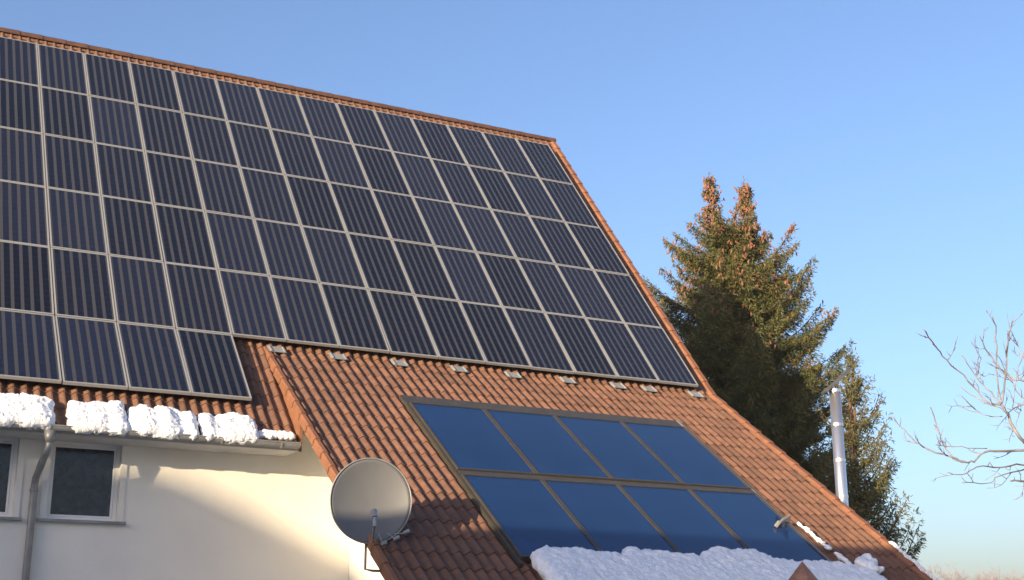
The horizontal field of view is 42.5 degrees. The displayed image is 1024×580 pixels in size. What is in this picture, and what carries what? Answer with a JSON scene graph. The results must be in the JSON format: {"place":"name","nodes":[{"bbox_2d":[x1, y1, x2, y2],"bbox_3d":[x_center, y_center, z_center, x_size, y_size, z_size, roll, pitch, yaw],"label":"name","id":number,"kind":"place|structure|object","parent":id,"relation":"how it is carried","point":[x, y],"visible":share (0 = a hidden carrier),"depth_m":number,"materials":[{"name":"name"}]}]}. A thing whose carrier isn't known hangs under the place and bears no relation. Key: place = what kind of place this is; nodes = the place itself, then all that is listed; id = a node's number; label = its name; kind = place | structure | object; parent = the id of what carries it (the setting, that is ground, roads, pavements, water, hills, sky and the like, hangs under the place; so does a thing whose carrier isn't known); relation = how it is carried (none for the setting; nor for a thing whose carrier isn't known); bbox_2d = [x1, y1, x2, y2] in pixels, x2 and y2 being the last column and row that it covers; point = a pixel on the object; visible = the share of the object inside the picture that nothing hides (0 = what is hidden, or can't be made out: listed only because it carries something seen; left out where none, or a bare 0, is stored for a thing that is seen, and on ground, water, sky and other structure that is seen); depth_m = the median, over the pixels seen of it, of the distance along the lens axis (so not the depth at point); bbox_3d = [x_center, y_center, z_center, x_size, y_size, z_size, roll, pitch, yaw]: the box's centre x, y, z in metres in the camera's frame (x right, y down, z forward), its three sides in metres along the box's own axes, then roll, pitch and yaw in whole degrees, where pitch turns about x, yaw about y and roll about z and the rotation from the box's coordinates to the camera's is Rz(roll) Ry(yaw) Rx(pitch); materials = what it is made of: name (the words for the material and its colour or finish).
{"place":"outdoors","nodes":[
{"label":"outdoors","id":0,"kind":"place"},
{"bbox_2d":[0,0,1023,579],"label":"sky","id":1,"kind":"structure","parent":0,"point":[890,133],"materials":[{"name":"blue"}]},
{"bbox_2d":[789,561,817,579],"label":"garden pavilion","id":2,"kind":"structure","parent":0,"point":[802,571],"depth_m":11.90,"materials":[{"name":"brown"}]},
{"bbox_3d":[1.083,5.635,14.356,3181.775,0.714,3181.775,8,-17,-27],"label":"ground","id":3,"kind":"structure","parent":0,"visible":0},
{"bbox_2d":[0,27,932,579],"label":"house","id":4,"kind":"structure","parent":3,"relation":"on","point":[132,505],"depth_m":17.32,"materials":[{"name":"ceramic"}]},
{"bbox_2d":[0,437,25,520],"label":"window","id":5,"kind":"structure","parent":4,"relation":"in","point":[8,446],"depth_m":16.10,"materials":[{"name":"white paint"}]},
{"bbox_2d":[0,36,39,85],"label":"solar module","id":6,"kind":"object","parent":4,"relation":"on","point":[19,61],"visible":0.95,"depth_m":22.86,"materials":[{"name":"blue glass"}]},
{"bbox_2d":[0,79,42,133],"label":"solar module","id":7,"kind":"object","parent":4,"relation":"on","point":[20,106],"visible":0.99,"depth_m":21.66,"materials":[{"name":"blue glass"}]},
{"bbox_2d":[0,127,45,186],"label":"solar module","id":8,"kind":"object","parent":4,"relation":"on","point":[22,156],"visible":1,"depth_m":20.46,"materials":[{"name":"blue glass"}]},
{"bbox_2d":[0,180,49,246],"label":"solar module","id":9,"kind":"object","parent":4,"relation":"on","point":[23,214],"visible":1,"depth_m":19.26,"materials":[{"name":"blue glass"}]},
{"bbox_2d":[0,241,53,314],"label":"solar module","id":10,"kind":"object","parent":4,"relation":"on","point":[25,278],"visible":1,"depth_m":18.05,"materials":[{"name":"blue glass"}]},
{"bbox_2d":[0,392,55,430],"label":"snow clump","id":11,"kind":"object","parent":4,"relation":"on","point":[34,411],"visible":1,"depth_m":15.65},
{"bbox_2d":[0,309,61,383],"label":"solar module","id":12,"kind":"object","parent":4,"relation":"on","point":[28,347],"visible":1,"depth_m":16.78,"materials":[{"name":"blue glass"}]},
{"bbox_2d":[37,44,88,94],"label":"solar module","id":13,"kind":"object","parent":4,"relation":"on","point":[62,69],"visible":0.97,"depth_m":23.18,"materials":[{"name":"blue glass"}]},
{"bbox_2d":[40,86,93,141],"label":"solar module","id":14,"kind":"object","parent":4,"relation":"on","point":[66,114],"visible":0.97,"depth_m":21.98,"materials":[{"name":"blue glass"}]},
{"bbox_2d":[43,134,100,194],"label":"solar module","id":15,"kind":"object","parent":4,"relation":"on","point":[70,164],"visible":0.98,"depth_m":20.79,"materials":[{"name":"blue glass"}]},
{"bbox_2d":[46,187,107,254],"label":"solar module","id":16,"kind":"object","parent":4,"relation":"on","point":[76,221],"visible":1,"depth_m":19.59,"materials":[{"name":"blue glass"}]},
{"bbox_2d":[36,441,128,524],"bbox_3d":[-5.353,2.372,16.458,1.060,1.085,0.240,8,-17,-27],"label":"window","id":17,"kind":"structure","parent":4,"relation":"in","point":[80,480],"depth_m":16.51,"materials":[{"name":"white paint"}]},
{"bbox_2d":[50,247,115,321],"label":"solar module","id":18,"kind":"object","parent":4,"relation":"on","point":[82,284],"visible":0.97,"depth_m":18.39,"materials":[{"name":"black glass"}]},
{"bbox_2d":[55,315,127,389],"bbox_3d":[-5.530,0.860,17.229,0.813,0.169,1.586,8,27,-27],"label":"solar module","id":19,"kind":"object","parent":4,"relation":"on","point":[90,352],"visible":0.97,"depth_m":17.14,"materials":[{"name":"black glass"}]},
{"bbox_2d":[66,400,129,435],"bbox_3d":[-5.094,1.554,16.160,0.745,0.513,0.538,8,-17,-27],"label":"snow clump","id":20,"kind":"object","parent":4,"relation":"on","point":[98,417],"visible":1,"depth_m":16.02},
{"bbox_2d":[84,53,135,103],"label":"solar module","id":21,"kind":"object","parent":4,"relation":"on","point":[109,78],"visible":0.97,"depth_m":23.54,"materials":[{"name":"blue glass"}]},
{"bbox_2d":[89,95,143,150],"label":"solar module","id":22,"kind":"object","parent":4,"relation":"on","point":[115,122],"visible":0.95,"depth_m":22.35,"materials":[{"name":"blue glass"}]},
{"bbox_2d":[95,143,152,202],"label":"solar module","id":23,"kind":"object","parent":4,"relation":"on","point":[122,173],"visible":0.99,"depth_m":21.16,"materials":[{"name":"blue glass"}]},
{"bbox_2d":[101,195,162,261],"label":"solar module","id":24,"kind":"object","parent":4,"relation":"on","point":[131,229],"visible":1,"depth_m":19.96,"materials":[{"name":"blue glass"}]},
{"bbox_2d":[108,255,174,327],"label":"solar module","id":25,"kind":"object","parent":4,"relation":"on","point":[140,290],"visible":0.97,"depth_m":18.76,"materials":[{"name":"blue glass"}]},
{"bbox_2d":[116,322,191,394],"bbox_3d":[-4.813,0.960,17.595,0.813,0.169,1.586,8,27,-27],"label":"solar module","id":26,"kind":"object","parent":4,"relation":"on","point":[153,361],"visible":0.97,"depth_m":17.50,"materials":[{"name":"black glass"}]},
{"bbox_2d":[129,62,181,111],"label":"solar module","id":27,"kind":"object","parent":4,"relation":"on","point":[155,87],"visible":0.96,"depth_m":23.91,"materials":[{"name":"blue glass"}]},
{"bbox_2d":[127,404,199,440],"bbox_3d":[-4.374,1.659,16.503,0.907,0.486,0.492,8,-17,-27],"label":"snow clump","id":28,"kind":"object","parent":4,"relation":"on","point":[165,422],"visible":1,"depth_m":16.39,"materials":[{"name":"snow"}]},
{"bbox_2d":[136,104,191,158],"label":"solar module","id":29,"kind":"object","parent":4,"relation":"on","point":[163,131],"visible":0.99,"depth_m":22.72,"materials":[{"name":"blue glass"}]},
{"bbox_2d":[145,151,203,210],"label":"solar module","id":30,"kind":"object","parent":4,"relation":"on","point":[173,181],"visible":1,"depth_m":21.52,"materials":[{"name":"blue glass"}]},
{"bbox_2d":[154,204,216,268],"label":"solar module","id":31,"kind":"object","parent":4,"relation":"on","point":[184,236],"visible":0.97,"depth_m":20.33,"materials":[{"name":"blue glass"}]},
{"bbox_2d":[164,262,231,334],"bbox_3d":[-4.607,0.175,19.201,0.813,1.586,0.169,8,-57,-27],"label":"solar module","id":32,"kind":"object","parent":4,"relation":"on","point":[197,298],"visible":0.98,"depth_m":19.13,"materials":[{"name":"blue glass"}]},
{"bbox_2d":[173,71,226,120],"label":"solar module","id":33,"kind":"object","parent":4,"relation":"on","point":[198,95],"visible":0.97,"depth_m":24.28,"materials":[{"name":"blue glass"}]},
{"bbox_2d":[182,113,238,166],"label":"solar module","id":34,"kind":"object","parent":4,"relation":"on","point":[209,139],"visible":0.97,"depth_m":23.09,"materials":[{"name":"blue glass"}]},
{"bbox_2d":[176,329,251,400],"bbox_3d":[-4.100,1.059,17.960,0.813,0.169,1.586,8,27,-27],"label":"solar module","id":35,"kind":"object","parent":4,"relation":"on","point":[213,365],"visible":0.97,"depth_m":17.87,"materials":[{"name":"blue glass"}]},
{"bbox_2d":[193,159,252,217],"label":"solar module","id":36,"kind":"object","parent":4,"relation":"on","point":[222,188],"visible":1,"depth_m":21.88,"materials":[{"name":"blue glass"}]},
{"bbox_2d":[197,412,259,444],"bbox_3d":[-3.638,1.762,16.872,0.772,0.480,0.477,8,-17,-27],"label":"snow clump","id":37,"kind":"object","parent":4,"relation":"on","point":[232,427],"visible":1,"depth_m":16.76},
{"bbox_2d":[205,211,268,275],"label":"solar module","id":38,"kind":"object","parent":4,"relation":"on","point":[236,244],"visible":1,"depth_m":20.69,"materials":[{"name":"blue glass"}]},
{"bbox_2d":[216,79,268,127],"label":"solar module","id":39,"kind":"object","parent":4,"relation":"on","point":[242,103],"visible":0.97,"depth_m":24.65,"materials":[{"name":"blue glass"}]},
{"bbox_2d":[218,269,286,341],"bbox_3d":[-3.890,0.273,19.566,0.813,1.586,0.169,8,-57,-27],"label":"solar module","id":40,"kind":"object","parent":4,"relation":"on","point":[251,306],"visible":1,"depth_m":19.48,"materials":[{"name":"blue glass"}]},
{"bbox_2d":[227,121,283,174],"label":"solar module","id":41,"kind":"object","parent":4,"relation":"on","point":[254,147],"visible":0.97,"depth_m":23.46,"materials":[{"name":"blue glass"}]},
{"bbox_2d":[240,167,299,225],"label":"solar module","id":42,"kind":"object","parent":4,"relation":"on","point":[269,196],"visible":0.99,"depth_m":22.26,"materials":[{"name":"blue glass"}]},
{"bbox_2d":[258,429,294,440],"bbox_3d":[-3.057,1.887,17.116,0.512,0.150,0.160,8,-17,-27],"label":"snow clump","id":43,"kind":"object","parent":4,"relation":"on","point":[276,434],"visible":1,"depth_m":17.07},
{"bbox_2d":[267,345,286,352],"bbox_3d":[-3.389,0.850,18.984,0.260,0.024,0.187,8,18,-27],"label":"roof plate","id":44,"kind":"object","parent":4,"relation":"on","point":[276,349],"visible":1,"depth_m":18.96,"materials":[{"name":"grey metal"}]},
{"bbox_2d":[257,87,311,135],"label":"solar module","id":45,"kind":"object","parent":4,"relation":"on","point":[283,111],"visible":0.97,"depth_m":25.01,"materials":[{"name":"blue glass"}]},
{"bbox_2d":[254,219,318,282],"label":"solar module","id":46,"kind":"object","parent":4,"relation":"on","point":[285,250],"visible":0.97,"depth_m":21.06,"materials":[{"name":"blue glass"}]},
{"bbox_2d":[270,129,327,181],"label":"solar module","id":47,"kind":"object","parent":4,"relation":"on","point":[298,155],"visible":0.99,"depth_m":23.81,"materials":[{"name":"blue glass"}]},
{"bbox_2d":[270,276,338,347],"bbox_3d":[-3.175,0.373,19.932,0.813,1.586,0.169,8,-57,-27],"label":"solar module","id":48,"kind":"object","parent":4,"relation":"on","point":[304,313],"visible":0.97,"depth_m":19.85,"materials":[{"name":"blue glass"}]},
{"bbox_2d":[285,175,346,232],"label":"solar module","id":49,"kind":"object","parent":4,"relation":"on","point":[314,202],"visible":0.98,"depth_m":22.62,"materials":[{"name":"blue glass"}]},
{"bbox_2d":[297,95,351,143],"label":"solar module","id":50,"kind":"object","parent":4,"relation":"on","point":[323,118],"visible":0.94,"depth_m":25.38,"materials":[{"name":"blue glass"}]},
{"bbox_2d":[301,226,366,288],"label":"solar module","id":51,"kind":"object","parent":4,"relation":"on","point":[333,258],"visible":0.97,"depth_m":21.43,"materials":[{"name":"blue glass"}]},
{"bbox_2d":[312,137,369,188],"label":"solar module","id":52,"kind":"object","parent":4,"relation":"on","point":[340,162],"visible":0.97,"depth_m":24.18,"materials":[{"name":"blue glass"}]},
{"bbox_2d":[320,283,389,352],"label":"solar module","id":53,"kind":"object","parent":4,"relation":"on","point":[354,319],"visible":0.98,"depth_m":20.21,"materials":[{"name":"blue glass"}]},
{"bbox_2d":[329,182,390,238],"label":"solar module","id":54,"kind":"object","parent":4,"relation":"on","point":[359,211],"visible":0.99,"depth_m":22.99,"materials":[{"name":"blue glass"}]},
{"bbox_2d":[336,103,391,150],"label":"solar module","id":55,"kind":"object","parent":4,"relation":"on","point":[363,127],"visible":0.96,"depth_m":25.75,"materials":[{"name":"blue glass"}]},
{"bbox_2d":[329,458,411,571],"bbox_3d":[-1.343,2.554,14.905,0.681,1.250,1.410,-11,-19,34],"label":"satellite dish","id":56,"kind":"object","parent":4,"relation":"attached to","point":[373,496],"visible":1,"depth_m":14.74,"materials":[{"name":"paint"}]},
{"bbox_2d":[347,233,413,294],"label":"solar module","id":57,"kind":"object","parent":4,"relation":"on","point":[380,264],"visible":0.98,"depth_m":21.79,"materials":[{"name":"blue glass"}]},
{"bbox_2d":[353,144,411,195],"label":"solar module","id":58,"kind":"object","parent":4,"relation":"on","point":[381,170],"visible":1,"depth_m":24.55,"materials":[{"name":"blue glass"}]},
{"bbox_2d":[374,110,429,157],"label":"solar module","id":59,"kind":"object","parent":4,"relation":"on","point":[401,134],"visible":0.94,"depth_m":26.12,"materials":[{"name":"blue glass"}]},
{"bbox_2d":[371,189,433,245],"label":"solar module","id":60,"kind":"object","parent":4,"relation":"on","point":[402,217],"visible":0.99,"depth_m":23.35,"materials":[{"name":"blue glass"}]},
{"bbox_2d":[368,289,438,358],"bbox_3d":[-1.742,0.574,20.666,0.813,1.586,0.169,8,-57,-27],"label":"solar module","id":61,"kind":"object","parent":4,"relation":"on","point":[403,324],"visible":0.97,"depth_m":20.58,"materials":[{"name":"blue glass"}]},
{"bbox_2d":[392,151,451,202],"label":"solar module","id":62,"kind":"object","parent":4,"relation":"on","point":[421,176],"visible":0.97,"depth_m":24.92,"materials":[{"name":"blue glass"}]},
{"bbox_2d":[392,240,458,300],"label":"solar module","id":63,"kind":"object","parent":4,"relation":"on","point":[425,271],"visible":0.98,"depth_m":22.16,"materials":[{"name":"blue glass"}]},
{"bbox_2d":[411,118,466,164],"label":"solar module","id":64,"kind":"object","parent":4,"relation":"on","point":[438,141],"visible":0.97,"depth_m":26.49,"materials":[{"name":"blue glass"}]},
{"bbox_2d":[413,197,475,251],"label":"solar module","id":65,"kind":"object","parent":4,"relation":"on","point":[443,224],"visible":0.98,"depth_m":23.72,"materials":[{"name":"blue glass"}]},
{"bbox_2d":[414,295,485,363],"bbox_3d":[-1.025,0.672,21.031,0.813,1.586,0.169,8,-57,-27],"label":"solar module","id":66,"kind":"object","parent":4,"relation":"on","point":[450,330],"visible":1,"depth_m":20.95,"materials":[{"name":"blue glass"}]},
{"bbox_2d":[431,158,489,208],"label":"solar module","id":67,"kind":"object","parent":4,"relation":"on","point":[460,184],"visible":1,"depth_m":25.28,"materials":[{"name":"blue glass"}]},
{"bbox_2d":[435,246,501,306],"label":"solar module","id":68,"kind":"object","parent":4,"relation":"on","point":[467,277],"visible":0.99,"depth_m":22.53,"materials":[{"name":"blue glass"}]},
{"bbox_2d":[409,401,536,474],"bbox_3d":[-0.564,2.025,17.864,1.158,0.085,1.953,8,18,-27],"label":"solar collector","id":69,"kind":"object","parent":4,"relation":"on","point":[466,438],"visible":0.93,"depth_m":17.79,"materials":[{"name":"blue glass"}]},
{"bbox_2d":[447,125,503,171],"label":"solar module","id":70,"kind":"object","parent":4,"relation":"on","point":[475,149],"visible":0.96,"depth_m":26.84,"materials":[{"name":"blue glass"}]},
{"bbox_2d":[452,203,515,257],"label":"solar module","id":71,"kind":"object","parent":4,"relation":"on","point":[484,232],"visible":0.99,"depth_m":24.08,"materials":[{"name":"blue glass"}]},
{"bbox_2d":[459,301,530,368],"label":"solar module","id":72,"kind":"object","parent":4,"relation":"on","point":[498,342],"visible":0.98,"depth_m":21.31,"materials":[{"name":"blue glass"}]},
{"bbox_2d":[468,165,527,215],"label":"solar module","id":73,"kind":"object","parent":4,"relation":"on","point":[497,190],"visible":1,"depth_m":25.64,"materials":[{"name":"blue glass"}]},
{"bbox_2d":[476,252,543,311],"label":"solar module","id":74,"kind":"object","parent":4,"relation":"on","point":[509,282],"visible":0.99,"depth_m":22.89,"materials":[{"name":"blue glass"}]},
{"bbox_2d":[482,132,538,177],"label":"solar module","id":75,"kind":"object","parent":4,"relation":"on","point":[509,154],"visible":0.97,"depth_m":27.21,"materials":[{"name":"blue glass"}]},
{"bbox_2d":[491,210,554,263],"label":"solar module","id":76,"kind":"object","parent":4,"relation":"on","point":[522,237],"visible":0.99,"depth_m":24.45,"materials":[{"name":"blue glass"}]},
{"bbox_2d":[461,473,599,562],"bbox_3d":[0.230,2.787,16.104,1.158,0.085,1.953,8,18,-27],"label":"solar collector","id":77,"kind":"object","parent":4,"relation":"on","point":[528,516],"visible":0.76,"depth_m":16.12,"materials":[{"name":"blue glass"}]},
{"bbox_2d":[504,172,564,221],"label":"solar module","id":78,"kind":"object","parent":4,"relation":"on","point":[534,197],"visible":0.97,"depth_m":26.01,"materials":[{"name":"blue glass"}]},
{"bbox_2d":[503,307,574,373],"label":"solar module","id":79,"kind":"object","parent":4,"relation":"on","point":[538,340],"visible":0.97,"depth_m":21.68,"materials":[{"name":"blue glass"}]},
{"bbox_2d":[516,139,572,183],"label":"solar module","id":80,"kind":"object","parent":4,"relation":"on","point":[544,161],"visible":0.96,"depth_m":27.57,"materials":[{"name":"blue glass"}]},
{"bbox_2d":[484,408,612,480],"bbox_3d":[0.469,2.167,18.391,1.158,0.085,1.953,8,18,-27],"label":"solar collector","id":81,"kind":"object","parent":4,"relation":"on","point":[547,444],"visible":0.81,"depth_m":18.32,"materials":[{"name":"blue glass"}]},
{"bbox_2d":[517,259,584,317],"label":"solar module","id":82,"kind":"object","parent":4,"relation":"on","point":[550,288],"visible":0.98,"depth_m":23.26,"materials":[{"name":"blue glass"}]},
{"bbox_2d":[529,216,592,269],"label":"solar module","id":83,"kind":"object","parent":4,"relation":"on","point":[560,243],"visible":0.99,"depth_m":24.82,"materials":[{"name":"blue glass"}]},
{"bbox_2d":[540,179,599,227],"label":"solar module","id":84,"kind":"object","parent":4,"relation":"on","point":[569,202],"visible":0.97,"depth_m":26.39,"materials":[{"name":"blue glass"}]},
{"bbox_2d":[545,313,617,378],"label":"solar module","id":85,"kind":"object","parent":4,"relation":"on","point":[581,346],"visible":1,"depth_m":22.04,"materials":[{"name":"blue glass"}]},
{"bbox_2d":[556,264,623,322],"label":"solar module","id":86,"kind":"object","parent":4,"relation":"on","point":[589,294],"visible":0.98,"depth_m":23.63,"materials":[{"name":"blue glass"}]},
{"bbox_2d":[565,222,629,275],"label":"solar module","id":87,"kind":"object","parent":4,"relation":"on","point":[597,249],"visible":0.98,"depth_m":25.18,"materials":[{"name":"blue glass"}]},
{"bbox_2d":[542,479,678,553],"bbox_3d":[1.261,2.933,16.632,1.158,0.085,1.953,8,18,-27],"label":"solar collector","id":88,"kind":"object","parent":4,"relation":"on","point":[611,517],"visible":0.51,"depth_m":16.70,"materials":[{"name":"blue glass"}]},
{"bbox_2d":[555,415,683,484],"bbox_3d":[1.501,2.310,18.919,1.158,0.085,1.953,8,18,-27],"label":"solar collector","id":89,"kind":"object","parent":4,"relation":"on","point":[617,450],"visible":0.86,"depth_m":18.85,"materials":[{"name":"blue glass"}]},
{"bbox_2d":[586,318,658,382],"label":"solar module","id":90,"kind":"object","parent":4,"relation":"on","point":[622,351],"visible":0.99,"depth_m":22.41,"materials":[{"name":"blue glass"}]},
{"bbox_2d":[594,270,661,327],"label":"solar module","id":91,"kind":"object","parent":4,"relation":"on","point":[629,302],"visible":1,"depth_m":24.00,"materials":[{"name":"blue glass"}]},
{"bbox_2d":[625,323,698,386],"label":"solar module","id":92,"kind":"object","parent":4,"relation":"on","point":[664,359],"visible":0.98,"depth_m":22.78,"materials":[{"name":"blue glass"}]},
{"bbox_2d":[618,484,747,555],"bbox_3d":[2.293,3.077,17.160,1.158,0.085,1.953,8,18,-27],"label":"solar collector","id":93,"kind":"object","parent":4,"relation":"on","point":[685,520],"visible":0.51,"depth_m":17.27,"materials":[{"name":"blue glass"}]},
{"bbox_2d":[621,421,750,489],"bbox_3d":[2.533,2.455,19.447,1.158,0.085,1.953,8,18,-27],"label":"solar collector","id":94,"kind":"object","parent":4,"relation":"on","point":[684,455],"visible":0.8,"depth_m":19.39,"materials":[{"name":"blue glass"}]},
{"bbox_2d":[530,545,886,579],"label":"snow bank","id":95,"kind":"structure","parent":4,"relation":"on","point":[627,563],"depth_m":15.57,"materials":[{"name":"snow"}]},
{"bbox_2d":[689,488,829,561],"bbox_3d":[3.326,3.218,17.687,1.158,0.085,1.953,8,18,-27],"label":"solar collector","id":96,"kind":"object","parent":4,"relation":"on","point":[748,520],"visible":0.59,"depth_m":17.73,"materials":[{"name":"blue glass"}]},
{"bbox_2d":[797,522,831,549],"bbox_3d":[4.109,3.343,17.896,0.091,0.427,0.610,10,-18,-32],"label":"snow strip","id":97,"kind":"object","parent":4,"relation":"on","point":[816,538],"visible":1,"depth_m":17.82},
{"bbox_2d":[854,553,884,574],"bbox_3d":[4.737,3.632,17.456,0.370,0.298,0.395,8,-17,-27],"label":"snow clump","id":98,"kind":"object","parent":4,"relation":"on","point":[868,560],"visible":0.78,"depth_m":17.38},
{"bbox_2d":[889,541,938,579],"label":"snow strip","id":99,"kind":"object","parent":4,"relation":"on","point":[918,564],"visible":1,"depth_m":18.06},
{"bbox_2d":[642,173,926,558],"bbox_3d":[6.094,3.687,34.887,8.479,14.658,8.076,-8,-17,27],"label":"spruce tree","id":100,"kind":"object","parent":3,"relation":"on","point":[737,304],"visible":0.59,"depth_m":34.55,"materials":[{"name":"green plant"}]},
{"bbox_2d":[806,347,926,561],"bbox_3d":[8.052,5.555,30.510,3.083,8.716,2.798,-10,-18,32],"label":"spruce tree","id":101,"kind":"object","parent":3,"relation":"on","point":[858,500],"visible":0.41,"depth_m":30.64,"materials":[{"name":"green plant"}]},
{"bbox_2d":[891,308,1023,499],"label":"bare tree","id":102,"kind":"object","parent":3,"relation":"on","point":[1006,374],"visible":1,"depth_m":16.61,"materials":[{"name":"brown plant"}]},
{"bbox_2d":[921,561,995,579],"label":"distant tree","id":103,"kind":"object","parent":3,"relation":"on","point":[957,576],"visible":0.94,"depth_m":259.94,"materials":[{"name":"grey plant"}]},
{"bbox_2d":[981,564,1023,579],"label":"distant tree","id":104,"kind":"object","parent":3,"relation":"on","point":[1007,576],"visible":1,"depth_m":254.72,"materials":[{"name":"grey plant"}]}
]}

